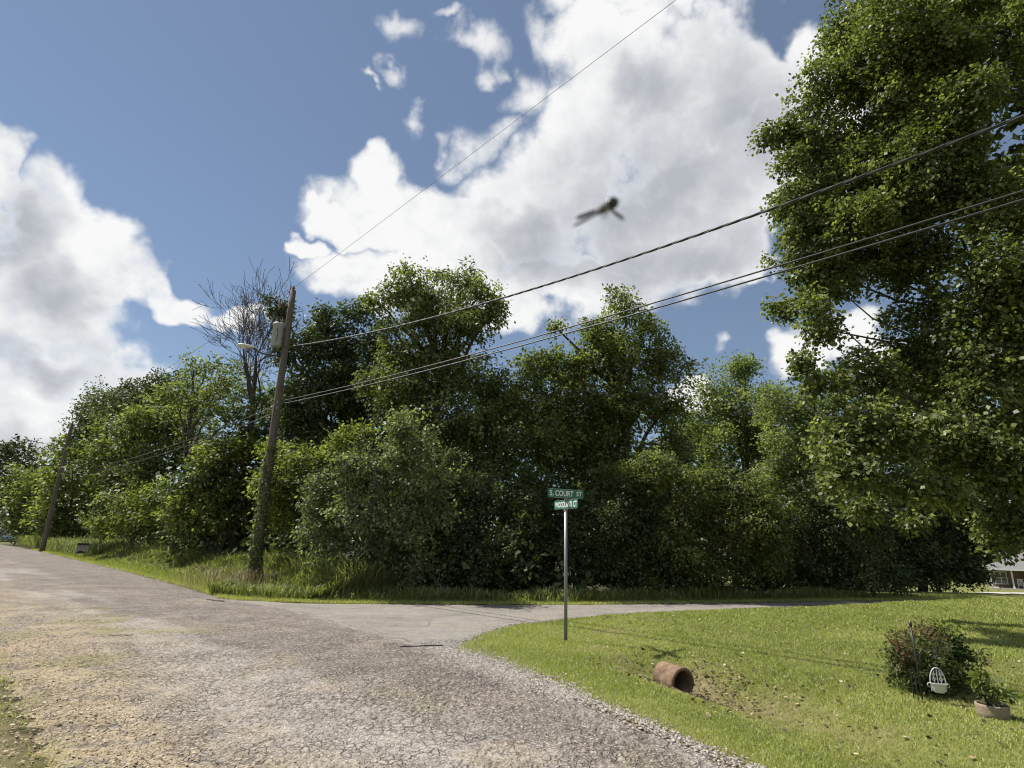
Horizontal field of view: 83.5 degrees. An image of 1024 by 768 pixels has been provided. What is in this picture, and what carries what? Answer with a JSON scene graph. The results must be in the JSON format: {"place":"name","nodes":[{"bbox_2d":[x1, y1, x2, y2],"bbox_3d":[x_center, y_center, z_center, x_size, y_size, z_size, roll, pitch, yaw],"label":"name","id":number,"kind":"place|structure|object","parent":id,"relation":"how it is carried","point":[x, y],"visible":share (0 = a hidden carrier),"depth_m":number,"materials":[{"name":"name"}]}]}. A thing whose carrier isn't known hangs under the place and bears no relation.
{"place":"outdoors","nodes":[
{"label":"outdoors","id":0,"kind":"place"},
{"bbox_2d":[0,665,74,767],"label":"shoulder grass","id":1,"kind":"structure","parent":0,"point":[2,706],"depth_m":5.14,"materials":[{"name":"green plant"}]},
{"bbox_2d":[0,544,728,767],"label":"old street","id":2,"kind":"structure","parent":0,"point":[34,584],"depth_m":6.09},
{"bbox_2d":[0,614,547,767],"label":"sandy gravel","id":3,"kind":"structure","parent":2,"relation":"on","point":[80,739],"depth_m":5.25,"materials":[{"name":"beige gravel"}]},
{"bbox_2d":[1,638,726,767],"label":"loose chippings","id":4,"kind":"object","parent":2,"relation":"on","point":[314,708],"visible":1,"depth_m":5.36,"materials":[{"name":"gravel"}]},
{"bbox_2d":[400,644,442,646],"bbox_3d":[-1.415,4.108,8.990,0.671,0.030,0.044,7,-16,-18],"label":"asphalt lip","id":5,"kind":"object","parent":2,"relation":"on","point":[422,645],"visible":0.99,"depth_m":8.98,"materials":[{"name":"grey asphalt"}]},
{"bbox_2d":[0,534,1023,767],"bbox_3d":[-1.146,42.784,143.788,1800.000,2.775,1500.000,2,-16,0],"label":"ground","id":6,"kind":"structure","parent":0,"point":[6,761],"depth_m":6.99,"materials":[{"name":"green plant"}]},
{"bbox_2d":[0,531,15,540],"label":"parked car","id":7,"kind":"object","parent":6,"relation":"on","point":[9,538],"visible":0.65,"depth_m":88.30,"materials":[{"name":"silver metal"}]},
{"bbox_2d":[0,458,56,544],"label":"roadside shrub","id":8,"kind":"object","parent":6,"relation":"on","point":[22,490],"visible":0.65,"depth_m":68.36,"materials":[{"name":"green plant"}]},
{"bbox_2d":[0,434,64,516],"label":"tree","id":9,"kind":"object","parent":6,"relation":"on","point":[9,451],"visible":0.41,"depth_m":93.36,"materials":[{"name":"green plant"}]},
{"bbox_2d":[39,421,74,551],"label":"utility pole","id":10,"kind":"object","parent":6,"relation":"on","point":[50,515],"visible":0.95,"depth_m":49.05,"materials":[{"name":"brown wood"}]},
{"bbox_2d":[8,425,113,544],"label":"tree","id":11,"kind":"object","parent":6,"relation":"on","point":[64,523],"visible":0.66,"depth_m":56.97,"materials":[{"name":"green plant"}]},
{"bbox_2d":[13,534,133,556],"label":"distant weeds","id":12,"kind":"object","parent":6,"relation":"on","point":[68,545],"visible":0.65,"depth_m":44.23,"materials":[{"name":"green plant"}]},
{"bbox_2d":[75,543,88,554],"bbox_3d":[-27.987,10.899,37.274,0.658,1.099,0.022,13,-19,-35],"label":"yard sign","id":13,"kind":"object","parent":6,"relation":"on","point":[81,547],"visible":0.9,"depth_m":37.33,"materials":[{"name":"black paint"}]},
{"bbox_2d":[76,474,181,547],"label":"roadside shrub","id":14,"kind":"object","parent":6,"relation":"on","point":[141,521],"visible":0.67,"depth_m":35.19,"materials":[{"name":"green plant"}]},
{"bbox_2d":[56,367,224,534],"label":"tree","id":15,"kind":"object","parent":6,"relation":"on","point":[82,419],"visible":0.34,"depth_m":57.85,"materials":[{"name":"green plant"}]},
{"bbox_2d":[61,397,221,542],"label":"tree","id":16,"kind":"object","parent":6,"relation":"on","point":[142,424],"visible":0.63,"depth_m":40.62,"materials":[{"name":"green plant"}]},
{"bbox_2d":[137,346,275,556],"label":"tree","id":17,"kind":"object","parent":6,"relation":"on","point":[187,405],"visible":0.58,"depth_m":31.52,"materials":[{"name":"green plant"}]},
{"bbox_2d":[149,425,273,551],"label":"tree","id":18,"kind":"object","parent":6,"relation":"on","point":[204,514],"visible":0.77,"depth_m":27.31,"materials":[{"name":"green plant"}]},
{"bbox_2d":[152,564,290,591],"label":"dry stalks","id":19,"kind":"object","parent":6,"relation":"on","point":[239,575],"visible":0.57,"depth_m":17.95,"materials":[{"name":"plant"}]},
{"bbox_2d":[146,389,331,563],"bbox_3d":[-13.128,4.490,29.695,9.634,10.369,6.699,2,-16,0],"label":"tree","id":20,"kind":"object","parent":6,"relation":"on","point":[244,429],"visible":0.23,"depth_m":28.18,"materials":[{"name":"green plant"}]},
{"bbox_2d":[78,538,414,598],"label":"tall weeds","id":21,"kind":"object","parent":6,"relation":"on","point":[294,565],"visible":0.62,"depth_m":19.36,"materials":[{"name":"green plant"}]},
{"bbox_2d":[190,257,314,554],"bbox_3d":[-13.154,1.079,28.954,7.799,16.221,5.760,-10,-19,35],"label":"bare tree","id":22,"kind":"object","parent":6,"relation":"on","point":[250,389],"visible":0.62,"depth_m":29.66,"materials":[{"name":"brown plant"}]},
{"bbox_2d":[238,286,295,580],"bbox_3d":[-8.843,1.550,19.712,1.884,10.886,0.604,5,-16,-11],"label":"utility pole","id":23,"kind":"object","parent":6,"relation":"on","point":[256,549],"visible":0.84,"depth_m":19.56,"materials":[{"name":"brown wood"}]},
{"bbox_2d":[67,407,272,470],"bbox_3d":[-23.668,4.277,34.853,43.368,0.947,0.028,-13,-22,43],"label":"phone cable","id":24,"kind":"object","parent":23,"relation":"attached to","point":[186,440],"visible":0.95,"depth_m":25.69,"materials":[{"name":"black rubber"}]},
{"bbox_2d":[70,414,271,474],"bbox_3d":[-23.676,4.583,34.768,43.368,0.883,0.028,-13,-22,43],"label":"phone cable","id":25,"kind":"object","parent":23,"relation":"attached to","point":[190,444],"visible":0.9,"depth_m":25.39,"materials":[{"name":"black rubber"}]},
{"bbox_2d":[90,288,290,412],"bbox_3d":[-23.551,-0.083,36.070,43.367,0.581,0.016,-13,-22,43],"label":"power line","id":26,"kind":"object","parent":23,"relation":"attached to","point":[201,346],"visible":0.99,"depth_m":27.53,"materials":[{"name":"black metal"}]},
{"bbox_2d":[295,0,675,286],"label":"power line","id":27,"kind":"object","parent":23,"relation":"attached to","point":[506,127],"visible":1,"depth_m":13.96,"materials":[{"name":"black metal"}]},
{"bbox_2d":[284,198,1023,403],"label":"phone cable","id":28,"kind":"object","parent":23,"relation":"attached to","point":[950,221],"visible":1,"depth_m":9.02,"materials":[{"name":"black rubber"}]},
{"bbox_2d":[286,190,1023,399],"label":"phone cable","id":29,"kind":"object","parent":23,"relation":"attached to","point":[972,206],"visible":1,"depth_m":9.01,"materials":[{"name":"black rubber"}]},
{"bbox_2d":[292,114,1023,346],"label":"service cable","id":30,"kind":"object","parent":23,"relation":"attached to","point":[849,180],"visible":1,"depth_m":9.23,"materials":[{"name":"black rubber"}]},
{"bbox_2d":[241,417,377,556],"bbox_3d":[-7.835,4.410,22.055,4.808,6.540,3.815,7,-17,-19],"label":"thicket shrub","id":31,"kind":"object","parent":6,"relation":"on","point":[283,500],"visible":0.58,"depth_m":21.52,"materials":[{"name":"green plant"}]},
{"bbox_2d":[254,285,400,548],"bbox_3d":[-8.985,1.804,26.765,8.012,13.969,5.456,2,-16,0],"label":"tree","id":32,"kind":"object","parent":6,"relation":"on","point":[301,427],"visible":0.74,"depth_m":26.76,"materials":[{"name":"green plant"}]},
{"bbox_2d":[289,401,467,590],"bbox_3d":[-4.224,3.506,17.703,5.726,6.119,2.924,2,-16,0],"label":"thicket shrub","id":33,"kind":"object","parent":6,"relation":"on","point":[384,541],"visible":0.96,"depth_m":17.34,"materials":[{"name":"green plant"}]},
{"bbox_2d":[322,363,501,574],"bbox_3d":[-6.396,3.763,30.165,12.316,12.234,7.495,2,-16,0],"label":"tree","id":34,"kind":"object","parent":6,"relation":"on","point":[376,426],"visible":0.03,"depth_m":29.82,"materials":[{"name":"green plant"}]},
{"bbox_2d":[351,253,529,585],"bbox_3d":[-2.920,1.099,23.209,6.941,13.812,5.214,9,-17,-26],"label":"tree","id":35,"kind":"object","parent":6,"relation":"on","point":[461,430],"visible":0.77,"depth_m":23.22,"materials":[{"name":"green plant"}]},
{"bbox_2d":[381,440,556,595],"bbox_3d":[-1.518,4.436,19.043,6.067,5.161,3.449,2,-16,0],"label":"thicket shrub","id":36,"kind":"object","parent":6,"relation":"on","point":[485,503],"visible":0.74,"depth_m":18.48,"materials":[{"name":"green plant"}]},
{"bbox_2d":[69,481,886,596],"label":"undergrowth","id":37,"kind":"object","parent":6,"relation":"on","point":[271,542],"visible":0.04,"depth_m":19.97,"materials":[{"name":"green plant"}]},
{"bbox_2d":[394,618,562,669],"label":"corner gravel","id":38,"kind":"structure","parent":6,"relation":"on","point":[471,637],"depth_m":10.24,"materials":[{"name":"grey gravel"}]},
{"bbox_2d":[0,491,1023,573],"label":"wood","id":39,"kind":"object","parent":6,"relation":"on","point":[1,522],"visible":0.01,"depth_m":120.33,"materials":[{"name":"green plant"}]},
{"bbox_2d":[205,577,869,601],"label":"roadside weeds","id":40,"kind":"object","parent":6,"relation":"on","point":[232,587],"visible":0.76,"depth_m":16.79,"materials":[{"name":"green plant"}]},
{"bbox_2d":[474,340,601,587],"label":"tree","id":41,"kind":"object","parent":6,"relation":"on","point":[550,435],"visible":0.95,"depth_m":23.00,"materials":[{"name":"green plant"}]},
{"bbox_2d":[450,378,651,575],"bbox_3d":[1.893,4.932,31.250,12.425,11.026,7.665,2,-16,0],"label":"tree","id":42,"kind":"object","parent":6,"relation":"on","point":[504,458],"visible":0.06,"depth_m":30.86,"materials":[{"name":"green plant"}]},
{"bbox_2d":[548,488,582,639],"bbox_3d":[0.963,3.305,10.258,0.578,2.815,0.500,-4,-17,19],"label":"street sign","id":43,"kind":"object","parent":6,"relation":"on","point":[565,504],"visible":1,"depth_m":10.48,"materials":[{"name":"metal"}]},
{"bbox_2d":[492,458,669,593],"bbox_3d":[2.583,5.060,19.948,5.825,4.612,3.993,-3,-16,17],"label":"thicket shrub","id":44,"kind":"object","parent":6,"relation":"on","point":[601,516],"visible":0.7,"depth_m":19.21,"materials":[{"name":"green plant"}]},
{"bbox_2d":[405,639,775,767],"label":"edge gravel","id":45,"kind":"structure","parent":6,"relation":"on","point":[555,687],"depth_m":6.56,"materials":[{"name":"grey gravel"}]},
{"bbox_2d":[541,283,708,582],"bbox_3d":[4.870,1.778,24.538,7.117,13.538,5.395,10,-18,-27],"label":"tree","id":46,"kind":"object","parent":6,"relation":"on","point":[610,350],"visible":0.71,"depth_m":24.40,"materials":[{"name":"green plant"}]},
{"bbox_2d":[653,661,693,693],"bbox_3d":[2.227,4.091,7.932,0.396,0.401,0.435,9,-17,-25],"label":"culvert pipe","id":47,"kind":"object","parent":6,"relation":"on","point":[681,678],"visible":0.73,"depth_m":7.89,"materials":[{"name":"concrete"}]},
{"bbox_2d":[586,445,798,595],"bbox_3d":[6.103,4.891,20.127,7.690,5.267,3.770,2,-16,0],"label":"thicket shrub","id":48,"kind":"object","parent":6,"relation":"on","point":[758,529],"visible":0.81,"depth_m":19.58,"materials":[{"name":"green plant"}]},
{"bbox_2d":[673,349,794,495],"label":"tree","id":49,"kind":"object","parent":6,"relation":"on","point":[718,409],"visible":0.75,"depth_m":29.05,"materials":[{"name":"green plant"}]},
{"bbox_2d":[610,402,873,582],"bbox_3d":[12.585,6.094,33.303,16.559,11.064,8.385,2,-16,0],"label":"tree","id":50,"kind":"object","parent":6,"relation":"on","point":[737,467],"visible":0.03,"depth_m":32.27,"materials":[{"name":"green plant"}]},
{"bbox_2d":[577,611,1023,767],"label":"fallen leaves","id":51,"kind":"object","parent":6,"relation":"on","point":[708,715],"visible":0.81,"depth_m":7.54,"materials":[{"name":"brown plant"}]},
{"bbox_2d":[746,378,865,590],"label":"tree","id":52,"kind":"object","parent":6,"relation":"on","point":[792,414],"visible":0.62,"depth_m":24.88,"materials":[{"name":"green plant"}]},
{"bbox_2d":[726,456,919,596],"bbox_3d":[12.168,5.637,22.981,7.866,5.751,3.864,2,-16,0],"label":"thicket shrub","id":53,"kind":"object","parent":6,"relation":"on","point":[837,562],"visible":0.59,"depth_m":22.34,"materials":[{"name":"green plant"}]},
{"bbox_2d":[745,0,1023,566],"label":"broadleaf tree","id":54,"kind":"object","parent":6,"relation":"on","point":[915,56],"visible":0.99,"depth_m":13.35,"materials":[{"name":"green plant"}]},
{"bbox_2d":[809,354,1023,591],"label":"tree","id":55,"kind":"object","parent":6,"relation":"on","point":[952,524],"visible":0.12,"depth_m":33.44,"materials":[{"name":"green plant"}]},
{"bbox_2d":[909,621,935,700],"bbox_3d":[4.753,3.280,6.625,0.327,1.005,0.036,-1,-16,7],"label":"plant hanger","id":56,"kind":"object","parent":6,"relation":"on","point":[910,625],"visible":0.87,"depth_m":6.63,"materials":[{"name":"black paint"}]},
{"bbox_2d":[927,667,949,692],"bbox_3d":[4.825,3.348,6.476,0.227,0.260,0.084,-2,-16,12],"label":"wall planter","id":57,"kind":"object","parent":56,"relation":"hanging from","point":[938,687],"visible":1,"depth_m":6.49,"materials":[{"name":"white paint"}]},
{"bbox_2d":[875,617,992,697],"bbox_3d":[5.175,3.353,7.080,1.419,0.881,0.991,2,-16,0],"label":"nandina bush","id":58,"kind":"object","parent":6,"relation":"on","point":[951,657],"visible":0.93,"depth_m":6.93,"materials":[{"name":"green plant"}]},
{"bbox_2d":[874,505,1001,592],"bbox_3d":[24.755,9.868,34.829,9.581,5.578,5.117,9,-17,-26],"label":"thicket shrub","id":59,"kind":"object","parent":6,"relation":"on","point":[919,571],"visible":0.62,"depth_m":33.10,"materials":[{"name":"green plant"}]},
{"bbox_2d":[965,427,1023,556],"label":"tree","id":60,"kind":"object","parent":6,"relation":"on","point":[1000,504],"visible":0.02,"depth_m":101.21,"materials":[{"name":"green plant"}]},
{"bbox_2d":[965,668,1023,720],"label":"garden pot","id":61,"kind":"object","parent":6,"relation":"on","point":[993,708],"visible":0.94,"depth_m":5.96,"materials":[{"name":"ceramic"}]},
{"bbox_2d":[983,552,1023,589],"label":"house","id":62,"kind":"structure","parent":6,"relation":"on","point":[1010,575],"depth_m":74.37,"materials":[{"name":"brick"}]},
{"bbox_2d":[993,571,1008,584],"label":"window","id":63,"kind":"structure","parent":62,"relation":"in","point":[1004,580],"depth_m":75.17,"materials":[{"name":"grey glass"}]},
{"bbox_2d":[1019,571,1023,587],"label":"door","id":64,"kind":"structure","parent":62,"relation":"in","point":[1021,573],"depth_m":73.98,"materials":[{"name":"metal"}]},
{"bbox_2d":[0,0,1023,556],"label":"sky","id":65,"kind":"structure","parent":0,"point":[150,150],"materials":[{"name":"blue"}]},
{"bbox_2d":[30,547,997,604],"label":"verge grass","id":66,"kind":"structure","parent":0,"point":[142,570],"depth_m":18.12,"materials":[{"name":"green plant"}]},
{"bbox_2d":[226,599,931,646],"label":"side road","id":67,"kind":"structure","parent":0,"point":[418,623],"depth_m":13.38,"materials":[{"name":"grey asphalt"}]},
{"bbox_2d":[572,197,623,226],"bbox_3d":[0.047,-0.094,0.312,0.028,0.017,0.007,2,-16,0],"label":"flying insect","id":68,"kind":"object","parent":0,"point":[611,203],"visible":1,"depth_m":0.31},
{"bbox_2d":[977,592,1023,593],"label":"driveway","id":69,"kind":"structure","parent":0,"point":[1001,592],"depth_m":61.01,"materials":[{"name":"concrete"}]},
{"bbox_2d":[1017,579,1023,587],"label":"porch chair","id":70,"kind":"object","parent":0,"point":[1021,582],"visible":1,"depth_m":72.90,"materials":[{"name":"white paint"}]}
]}

